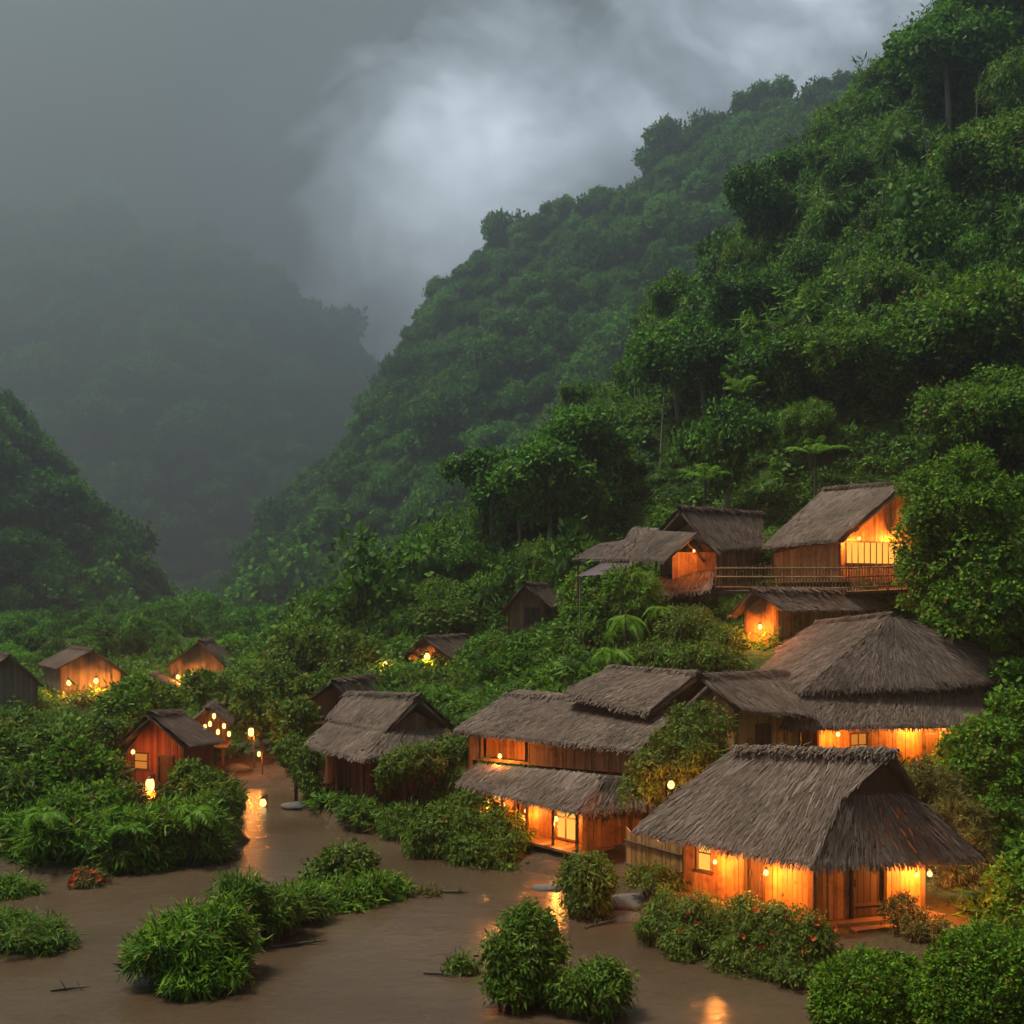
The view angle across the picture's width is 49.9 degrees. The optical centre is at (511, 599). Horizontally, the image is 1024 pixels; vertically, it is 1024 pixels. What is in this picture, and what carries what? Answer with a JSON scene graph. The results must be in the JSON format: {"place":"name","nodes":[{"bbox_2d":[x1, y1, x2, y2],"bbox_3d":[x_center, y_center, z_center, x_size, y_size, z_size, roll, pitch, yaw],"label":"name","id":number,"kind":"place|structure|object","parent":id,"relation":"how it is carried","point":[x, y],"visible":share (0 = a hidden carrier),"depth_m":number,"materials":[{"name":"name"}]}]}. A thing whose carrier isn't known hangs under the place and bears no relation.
{"place":"outdoors","nodes":[
{"label":"outdoors","id":0,"kind":"place"},
{"bbox_2d":[268,727,325,805],"bbox_3d":[-9.593,8.048,50.687,2.255,4.126,4.064,0,0,-43],"label":"tree","id":1,"kind":"object","parent":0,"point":[299,760],"visible":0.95,"depth_m":49.89,"materials":[{"name":"green plant"}]},
{"bbox_2d":[0,789,812,1023],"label":"water","id":2,"kind":"structure","parent":0,"point":[372,964],"depth_m":28.91,"materials":[{"name":"liquid"}]},
{"bbox_2d":[0,899,83,959],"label":"grass tussock","id":3,"kind":"object","parent":2,"relation":"in","point":[21,928],"depth_m":29.76,"materials":[{"name":"green plant"}]},
{"bbox_2d":[111,888,271,1003],"bbox_3d":[-7.970,8.834,27.541,3.791,2.978,3.873,0,0,0],"label":"shrub","id":4,"kind":"object","parent":2,"relation":"in","point":[185,950],"visible":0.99,"depth_m":26.78,"materials":[{"name":"green plant"}]},
{"bbox_2d":[199,864,336,941],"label":"shrub","id":5,"kind":"object","parent":2,"relation":"in","point":[280,908],"visible":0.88,"depth_m":30.58,"materials":[{"name":"green plant"}]},
{"bbox_2d":[472,895,573,1013],"bbox_3d":[0.230,8.712,25.968,2.485,3.213,2.225,0,0,-29],"label":"shrub","id":6,"kind":"object","parent":2,"relation":"in","point":[525,950],"visible":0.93,"depth_m":25.53,"materials":[{"name":"green plant"}]},
{"bbox_2d":[537,950,639,1023],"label":"shrub","id":7,"kind":"object","parent":2,"relation":"in","point":[582,990],"visible":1,"depth_m":24.88,"materials":[{"name":"green plant"}]},
{"bbox_2d":[368,727,485,813],"bbox_3d":[-3.384,7.350,46.660,5.666,4.294,3.093,0,0,-16],"label":"tree","id":8,"kind":"object","parent":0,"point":[448,753],"visible":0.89,"depth_m":45.88,"materials":[{"name":"green plant"}]},
{"bbox_2d":[0,0,934,363],"label":"sky","id":9,"kind":"structure","parent":0,"point":[362,149],"materials":[{"name":"grey"}]},
{"bbox_2d":[0,118,1023,988],"bbox_3d":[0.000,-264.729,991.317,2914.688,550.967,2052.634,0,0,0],"label":"ground","id":10,"kind":"structure","parent":0,"point":[540,860],"depth_m":82.12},
{"bbox_2d":[0,651,44,709],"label":"barn","id":11,"kind":"structure","parent":10,"relation":"on","point":[17,679],"depth_m":80.72,"materials":[{"name":"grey wood"}]},
{"bbox_2d":[0,869,50,900],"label":"grass tussock","id":12,"kind":"object","parent":10,"relation":"on","point":[11,886],"depth_m":35.40,"materials":[{"name":"green plant"}]},
{"bbox_2d":[0,712,60,818],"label":"bush","id":13,"kind":"object","parent":10,"relation":"on","point":[12,744],"visible":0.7,"depth_m":41.61,"materials":[{"name":"green plant"}]},
{"bbox_2d":[0,703,60,757],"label":"bush","id":14,"kind":"object","parent":10,"relation":"on","point":[19,721],"visible":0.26,"depth_m":55.78,"materials":[{"name":"green plant"}]},
{"bbox_2d":[2,733,139,814],"bbox_3d":[-16.937,7.229,42.578,5.646,4.288,5.172,0,0,0],"label":"bush","id":15,"kind":"object","parent":10,"relation":"on","point":[84,763],"visible":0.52,"depth_m":42.03,"materials":[{"name":"green plant"}]},
{"bbox_2d":[25,712,137,759],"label":"bush","id":16,"kind":"object","parent":10,"relation":"on","point":[110,732],"visible":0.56,"depth_m":51.89,"materials":[{"name":"green plant"}]},
{"bbox_2d":[38,645,128,697],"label":"gabled hut","id":17,"kind":"object","parent":10,"relation":"on","point":[79,665],"visible":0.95,"depth_m":89.08,"materials":[{"name":"brown wood"}]},
{"bbox_2d":[0,780,169,875],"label":"bush","id":18,"kind":"object","parent":10,"relation":"on","point":[81,834],"visible":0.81,"depth_m":38.33,"materials":[{"name":"green plant"}]},
{"bbox_2d":[0,387,183,612],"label":"forest","id":19,"kind":"object","parent":10,"relation":"on","point":[118,548],"visible":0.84,"depth_m":315.97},
{"bbox_2d":[66,863,119,890],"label":"weed clump","id":20,"kind":"object","parent":10,"relation":"on","point":[83,876],"visible":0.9,"depth_m":36.49,"materials":[{"name":"red plant"}]},
{"bbox_2d":[90,668,192,755],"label":"bush","id":21,"kind":"object","parent":10,"relation":"on","point":[140,696],"visible":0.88,"depth_m":59.12,"materials":[{"name":"green plant"}]},
{"bbox_2d":[0,587,312,667],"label":"woods","id":22,"kind":"object","parent":10,"relation":"on","point":[161,627],"visible":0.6,"depth_m":166.93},
{"bbox_2d":[78,787,240,874],"bbox_3d":[-12.834,8.720,40.142,4.059,3.578,5.885,0,0,44],"label":"bush","id":23,"kind":"object","parent":10,"relation":"on","point":[165,855],"visible":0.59,"depth_m":38.99,"materials":[{"name":"green plant"}]},
{"bbox_2d":[116,708,225,797],"bbox_3d":[-15.357,7.161,49.739,4.047,4.878,5.264,0,0,9],"label":"red hut","id":24,"kind":"object","parent":10,"relation":"on","point":[159,741],"visible":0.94,"depth_m":48.19,"materials":[{"name":"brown wood"}]},
{"bbox_2d":[0,173,382,590],"bbox_3d":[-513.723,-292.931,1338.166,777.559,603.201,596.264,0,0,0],"label":"forest","id":25,"kind":"object","parent":10,"relation":"on","point":[66,318],"visible":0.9,"depth_m":1301.66,"materials":[{"name":"plant"}]},
{"bbox_2d":[170,804,219,865],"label":"fern","id":26,"kind":"object","parent":10,"relation":"on","point":[200,812],"visible":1,"depth_m":39.10,"materials":[{"name":"green plant"}]},
{"bbox_2d":[164,756,230,800],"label":"bush","id":27,"kind":"object","parent":10,"relation":"on","point":[186,773],"visible":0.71,"depth_m":45.03,"materials":[{"name":"green plant"}]},
{"bbox_2d":[165,637,232,681],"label":"gabled hut","id":28,"kind":"object","parent":10,"relation":"on","point":[203,653],"visible":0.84,"depth_m":95.93,"materials":[{"name":"brown wood"}]},
{"bbox_2d":[173,666,245,727],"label":"bush","id":29,"kind":"object","parent":10,"relation":"on","point":[205,684],"visible":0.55,"depth_m":70.52,"materials":[{"name":"green plant"}]},
{"bbox_2d":[172,769,251,865],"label":"bush","id":30,"kind":"object","parent":10,"relation":"on","point":[232,794],"visible":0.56,"depth_m":40.53,"materials":[{"name":"green plant"}]},
{"bbox_2d":[193,699,234,766],"bbox_3d":[-16.348,7.198,60.287,2.377,3.295,5.241,0,0,-10],"label":"shelter","id":31,"kind":"object","parent":10,"relation":"on","point":[217,709],"visible":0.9,"depth_m":58.65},
{"bbox_2d":[177,429,345,595],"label":"forest","id":32,"kind":"object","parent":10,"relation":"on","point":[239,530],"visible":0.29,"depth_m":1167.53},
{"bbox_2d":[227,655,324,767],"bbox_3d":[-13.498,6.173,62.159,5.341,5.959,12.235,0,0,-13],"label":"tree","id":33,"kind":"object","parent":10,"relation":"on","point":[261,702],"visible":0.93,"depth_m":61.14,"materials":[{"name":"green plant"}]},
{"bbox_2d":[255,621,389,676],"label":"bush","id":34,"kind":"object","parent":10,"relation":"on","point":[316,648],"visible":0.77,"depth_m":76.31,"materials":[{"name":"green plant"}]},
{"bbox_2d":[297,837,381,883],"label":"shrub","id":35,"kind":"object","parent":10,"relation":"on","point":[331,861],"visible":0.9,"depth_m":36.09,"materials":[{"name":"green plant"}]},
{"bbox_2d":[275,661,407,705],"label":"bush","id":36,"kind":"object","parent":10,"relation":"on","point":[301,684],"visible":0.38,"depth_m":63.90,"materials":[{"name":"green plant"}]},
{"bbox_2d":[305,673,385,723],"bbox_3d":[-9.721,6.042,62.815,3.926,3.626,5.693,0,0,17],"label":"gabled hut","id":37,"kind":"object","parent":10,"relation":"on","point":[327,698],"visible":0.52,"depth_m":60.71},
{"bbox_2d":[284,862,418,915],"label":"shrub","id":38,"kind":"object","parent":10,"relation":"on","point":[361,892],"visible":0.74,"depth_m":34.42,"materials":[{"name":"green plant"}]},
{"bbox_2d":[337,570,415,635],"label":"jungle tree","id":39,"kind":"object","parent":10,"relation":"on","point":[354,612],"visible":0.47,"depth_m":88.82,"materials":[{"name":"green plant"}]},
{"bbox_2d":[302,690,455,802],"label":"gabled house","id":40,"kind":"structure","parent":10,"relation":"on","point":[357,734],"depth_m":49.35,"materials":[{"name":"plant"}]},
{"bbox_2d":[331,787,428,842],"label":"shrub","id":41,"kind":"object","parent":10,"relation":"on","point":[355,810],"visible":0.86,"depth_m":44.74,"materials":[{"name":"green plant"}]},
{"bbox_2d":[388,500,472,579],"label":"jungle tree","id":42,"kind":"object","parent":10,"relation":"on","point":[447,529],"visible":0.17,"depth_m":95.45,"materials":[{"name":"green plant"}]},
{"bbox_2d":[402,574,462,620],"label":"jungle tree","id":43,"kind":"object","parent":10,"relation":"on","point":[434,585],"visible":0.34,"depth_m":86.79,"materials":[{"name":"green plant"}]},
{"bbox_2d":[384,665,483,691],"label":"bush","id":44,"kind":"object","parent":10,"relation":"on","point":[415,677],"visible":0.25,"depth_m":66.42,"materials":[{"name":"green plant"}]},
{"bbox_2d":[402,632,475,665],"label":"gabled hut","id":45,"kind":"object","parent":10,"relation":"on","point":[436,644],"visible":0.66,"depth_m":75.89,"materials":[{"name":"brown wood"}]},
{"bbox_2d":[413,580,485,635],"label":"bush","id":46,"kind":"object","parent":10,"relation":"on","point":[442,616],"visible":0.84,"depth_m":80.94,"materials":[{"name":"green plant"}]},
{"bbox_2d":[438,539,495,580],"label":"jungle tree","id":47,"kind":"object","parent":10,"relation":"on","point":[472,554],"visible":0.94,"depth_m":88.13,"materials":[{"name":"green plant"}]},
{"bbox_2d":[398,785,539,871],"bbox_3d":[-1.520,8.523,40.650,5.526,3.315,4.839,0,0,0],"label":"shrub","id":48,"kind":"object","parent":10,"relation":"on","point":[471,830],"visible":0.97,"depth_m":40.34,"materials":[{"name":"green plant"}]},
{"bbox_2d":[434,441,523,539],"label":"canopy tree","id":49,"kind":"object","parent":10,"relation":"on","point":[478,461],"visible":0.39,"depth_m":90.96,"materials":[{"name":"green plant"}]},
{"bbox_2d":[0,1,1023,951],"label":"undergrowth","id":50,"kind":"object","parent":10,"relation":"on","point":[896,153],"visible":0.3,"depth_m":87.10,"materials":[{"name":"green plant"}]},
{"bbox_2d":[472,460,561,552],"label":"canopy tree","id":51,"kind":"object","parent":10,"relation":"on","point":[530,497],"visible":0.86,"depth_m":87.55,"materials":[{"name":"green plant"}]},
{"bbox_2d":[208,75,853,607],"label":"forest","id":52,"kind":"object","parent":10,"relation":"on","point":[420,395],"visible":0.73,"depth_m":436.80,"materials":[{"name":"plant"}]},
{"bbox_2d":[500,580,561,637],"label":"gabled hut","id":53,"kind":"object","parent":10,"relation":"on","point":[528,604],"visible":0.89,"depth_m":72.75,"materials":[{"name":"brown wood"}]},
{"bbox_2d":[514,532,575,586],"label":"jungle tree","id":54,"kind":"object","parent":10,"relation":"on","point":[536,557],"visible":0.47,"depth_m":82.54,"materials":[{"name":"green plant"}]},
{"bbox_2d":[493,435,600,545],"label":"canopy tree","id":55,"kind":"object","parent":10,"relation":"on","point":[567,474],"visible":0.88,"depth_m":86.15,"materials":[{"name":"green plant"}]},
{"bbox_2d":[452,663,700,861],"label":"long house","id":56,"kind":"structure","parent":10,"relation":"on","point":[607,718],"depth_m":42.47,"materials":[{"name":"plant"}]},
{"bbox_2d":[554,565,608,621],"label":"bush","id":57,"kind":"object","parent":10,"relation":"on","point":[568,592],"visible":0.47,"depth_m":65.17,"materials":[{"name":"green plant"}]},
{"bbox_2d":[535,397,636,513],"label":"canopy tree","id":58,"kind":"object","parent":10,"relation":"on","point":[599,442],"visible":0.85,"depth_m":89.34,"materials":[{"name":"green plant"}]},
{"bbox_2d":[550,844,628,922],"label":"bush","id":59,"kind":"object","parent":10,"relation":"on","point":[588,892],"visible":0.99,"depth_m":32.78,"materials":[{"name":"green plant"}]},
{"bbox_2d":[572,538,635,607],"bbox_3d":[5.176,-1.116,62.140,3.428,4.902,3.666,0,0,14],"label":"lean to","id":60,"kind":"object","parent":10,"relation":"on","point":[615,550],"visible":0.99,"depth_m":61.96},
{"bbox_2d":[591,559,669,647],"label":"bush","id":61,"kind":"object","parent":10,"relation":"on","point":[633,593],"visible":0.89,"depth_m":56.64,"materials":[{"name":"green plant"}]},
{"bbox_2d":[624,827,681,881],"bbox_3d":[4.588,8.352,34.848,0.136,1.870,3.170,0,0,-33],"label":"bamboo fence","id":62,"kind":"object","parent":10,"relation":"on","point":[639,849],"visible":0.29,"depth_m":35.07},
{"bbox_2d":[621,858,691,899],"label":"dry bush","id":63,"kind":"object","parent":10,"relation":"on","point":[649,877],"visible":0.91,"depth_m":33.42,"materials":[{"name":"green plant"}]},
{"bbox_2d":[640,113,686,156],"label":"ridge tree","id":64,"kind":"object","parent":10,"relation":"on","point":[665,132],"visible":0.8,"depth_m":465.44,"materials":[{"name":"green plant"}]},
{"bbox_2d":[642,265,698,323],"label":"jungle tree","id":65,"kind":"object","parent":10,"relation":"on","point":[664,293],"visible":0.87,"depth_m":114.20,"materials":[{"name":"green plant"}]},
{"bbox_2d":[623,311,730,437],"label":"canopy tree","id":66,"kind":"object","parent":10,"relation":"on","point":[649,350],"visible":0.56,"depth_m":92.92,"materials":[{"name":"green plant"}]},
{"bbox_2d":[616,696,740,840],"bbox_3d":[5.754,6.357,38.192,4.357,6.080,3.538,0,0,0],"label":"shrub","id":67,"kind":"object","parent":10,"relation":"on","point":[701,744],"visible":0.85,"depth_m":37.71,"materials":[{"name":"green plant"}]},
{"bbox_2d":[618,634,740,672],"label":"bush","id":68,"kind":"object","parent":10,"relation":"on","point":[686,656],"visible":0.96,"depth_m":50.29,"materials":[{"name":"green plant"}]},
{"bbox_2d":[625,505,766,601],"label":"terrace house","id":69,"kind":"structure","parent":10,"relation":"on","point":[720,537],"depth_m":61.29,"materials":[{"name":"plant"}]},
{"bbox_2d":[653,602,754,652],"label":"bush","id":70,"kind":"object","parent":10,"relation":"on","point":[692,622],"visible":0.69,"depth_m":52.83,"materials":[{"name":"green plant"}]},
{"bbox_2d":[658,317,751,417],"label":"canopy tree","id":71,"kind":"object","parent":10,"relation":"on","point":[705,359],"visible":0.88,"depth_m":88.77,"materials":[{"name":"green plant"}]},
{"bbox_2d":[663,391,787,508],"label":"jungle tree","id":72,"kind":"object","parent":10,"relation":"on","point":[727,438],"visible":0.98,"depth_m":75.54,"materials":[{"name":"green plant"}]},
{"bbox_2d":[630,881,843,989],"bbox_3d":[5.747,8.844,29.278,6.076,2.602,3.027,0,0,43],"label":"hedge","id":73,"kind":"object","parent":10,"relation":"on","point":[754,939],"visible":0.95,"depth_m":28.47,"materials":[{"name":"green plant"}]},
{"bbox_2d":[661,669,819,786],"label":"bamboo house","id":74,"kind":"structure","parent":10,"relation":"on","point":[758,702],"depth_m":40.72,"materials":[{"name":"plant"}]},
{"bbox_2d":[717,231,775,282],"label":"jungle tree","id":75,"kind":"object","parent":10,"relation":"on","point":[751,250],"visible":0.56,"depth_m":105.73,"materials":[{"name":"green plant"}]},
{"bbox_2d":[699,263,797,333],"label":"canopy tree","id":76,"kind":"object","parent":10,"relation":"on","point":[734,300],"visible":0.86,"depth_m":93.12,"materials":[{"name":"green plant"}]},
{"bbox_2d":[718,158,795,264],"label":"jungle tree","id":77,"kind":"object","parent":10,"relation":"on","point":[751,189],"visible":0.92,"depth_m":105.51,"materials":[{"name":"green plant"}]},
{"bbox_2d":[717,316,824,407],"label":"canopy tree","id":78,"kind":"object","parent":10,"relation":"on","point":[764,366],"visible":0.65,"depth_m":84.33,"materials":[{"name":"green plant"}]},
{"bbox_2d":[758,144,822,187],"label":"jungle tree","id":79,"kind":"object","parent":10,"relation":"on","point":[791,159],"visible":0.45,"depth_m":114.52,"materials":[{"name":"green plant"}]},
{"bbox_2d":[629,741,985,927],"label":"thatched house","id":80,"kind":"structure","parent":10,"relation":"on","point":[845,836],"depth_m":30.41,"materials":[{"name":"plant"}]},
{"bbox_2d":[853,863,882,917],"bbox_3d":[9.786,7.845,30.299,1.024,1.750,0.092,0,0,-16],"label":"door","id":81,"kind":"structure","parent":80,"relation":"in","point":[867,887],"depth_m":30.30,"materials":[{"name":"wood"}]},
{"bbox_2d":[780,236,838,289],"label":"jungle tree","id":82,"kind":"object","parent":10,"relation":"on","point":[808,256],"visible":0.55,"depth_m":96.66,"materials":[{"name":"green plant"}]},
{"bbox_2d":[727,586,892,647],"bbox_3d":[15.054,1.334,54.907,10.093,3.987,2.345,0,0,-36],"label":"gabled hut","id":83,"kind":"object","parent":10,"relation":"on","point":[792,611],"visible":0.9,"depth_m":53.02,"materials":[{"name":"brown wood"}]},
{"bbox_2d":[775,396,844,465],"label":"jungle tree","id":84,"kind":"object","parent":10,"relation":"on","point":[806,421],"visible":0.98,"depth_m":79.21,"materials":[{"name":"green plant"}]},
{"bbox_2d":[714,478,914,619],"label":"house","id":85,"kind":"structure","parent":10,"relation":"on","point":[816,539],"depth_m":58.52,"materials":[{"name":"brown wood"}]},
{"bbox_2d":[845,540,913,564],"bbox_3d":[19.610,-2.505,58.703,4.936,1.230,0.165,0,0,-27],"label":"window","id":86,"kind":"structure","parent":85,"relation":"in","point":[856,552],"depth_m":58.39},
{"bbox_2d":[771,307,920,404],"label":"canopy tree","id":87,"kind":"object","parent":10,"relation":"on","point":[844,342],"visible":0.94,"depth_m":80.56,"materials":[{"name":"green plant"}]},
{"bbox_2d":[818,141,881,192],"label":"jungle tree","id":88,"kind":"object","parent":10,"relation":"on","point":[849,164],"visible":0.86,"depth_m":100.70,"materials":[{"name":"green plant"}]},
{"bbox_2d":[803,942,924,1023],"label":"clipped shrub","id":89,"kind":"object","parent":10,"relation":"on","point":[872,989],"visible":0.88,"depth_m":22.51,"materials":[{"name":"green plant"}]},
{"bbox_2d":[756,611,1009,764],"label":"thatched hall","id":90,"kind":"structure","parent":10,"relation":"on","point":[889,679],"depth_m":45.41,"materials":[{"name":"plant"}]},
{"bbox_2d":[848,55,935,105],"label":"canopy tree","id":91,"kind":"object","parent":10,"relation":"on","point":[873,70],"visible":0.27,"depth_m":113.47,"materials":[{"name":"green plant"}]},
{"bbox_2d":[841,250,943,320],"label":"jungle tree","id":92,"kind":"object","parent":10,"relation":"on","point":[894,278],"visible":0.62,"depth_m":84.75,"materials":[{"name":"green plant"}]},
{"bbox_2d":[876,889,955,942],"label":"dry bush","id":93,"kind":"object","parent":10,"relation":"on","point":[901,914],"visible":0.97,"depth_m":28.70,"materials":[{"name":"green plant"}]},
{"bbox_2d":[886,198,977,271],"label":"jungle tree","id":94,"kind":"object","parent":10,"relation":"on","point":[934,234],"visible":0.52,"depth_m":89.44,"materials":[{"name":"green plant"}]},
{"bbox_2d":[870,0,1021,129],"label":"canopy tree","id":95,"kind":"object","parent":10,"relation":"on","point":[943,38],"visible":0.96,"depth_m":101.40,"materials":[{"name":"green plant"}]},
{"bbox_2d":[872,262,1023,386],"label":"canopy tree","id":96,"kind":"object","parent":10,"relation":"on","point":[967,320],"visible":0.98,"depth_m":76.08,"materials":[{"name":"green plant"}]},
{"bbox_2d":[903,751,1001,895],"bbox_3d":[13.700,7.153,34.294,3.169,4.202,6.876,0,0,0],"label":"dry bush","id":97,"kind":"object","parent":10,"relation":"on","point":[950,805],"visible":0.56,"depth_m":34.09,"materials":[{"name":"green plant"}]},
{"bbox_2d":[886,441,1023,656],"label":"tree","id":98,"kind":"object","parent":10,"relation":"on","point":[962,518],"visible":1,"depth_m":48.36,"materials":[{"name":"green plant"}]},
{"bbox_2d":[901,360,1023,471],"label":"canopy tree","id":99,"kind":"object","parent":10,"relation":"on","point":[989,400],"visible":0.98,"depth_m":70.80,"materials":[{"name":"green plant"}]},
{"bbox_2d":[902,916,1023,1023],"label":"clipped shrub","id":100,"kind":"object","parent":10,"relation":"on","point":[983,983],"visible":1,"depth_m":21.66,"materials":[{"name":"green plant"}]},
{"bbox_2d":[943,225,998,278],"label":"jungle tree","id":101,"kind":"object","parent":10,"relation":"on","point":[971,243],"visible":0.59,"depth_m":86.97,"materials":[{"name":"green plant"}]},
{"bbox_2d":[924,101,1023,200],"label":"canopy tree","id":102,"kind":"object","parent":10,"relation":"on","point":[983,151],"visible":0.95,"depth_m":89.67,"materials":[{"name":"green plant"}]},
{"bbox_2d":[929,684,1023,849],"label":"shrub","id":103,"kind":"object","parent":10,"relation":"on","point":[976,754],"visible":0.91,"depth_m":38.08,"materials":[{"name":"green plant"}]},
{"bbox_2d":[974,35,1023,118],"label":"jungle tree","id":104,"kind":"object","parent":10,"relation":"on","point":[1006,81],"visible":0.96,"depth_m":96.28,"materials":[{"name":"green plant"}]},
{"bbox_2d":[980,850,1023,924],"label":"shrub","id":105,"kind":"object","parent":10,"relation":"on","point":[1004,890],"visible":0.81,"depth_m":29.87,"materials":[{"name":"green plant"}]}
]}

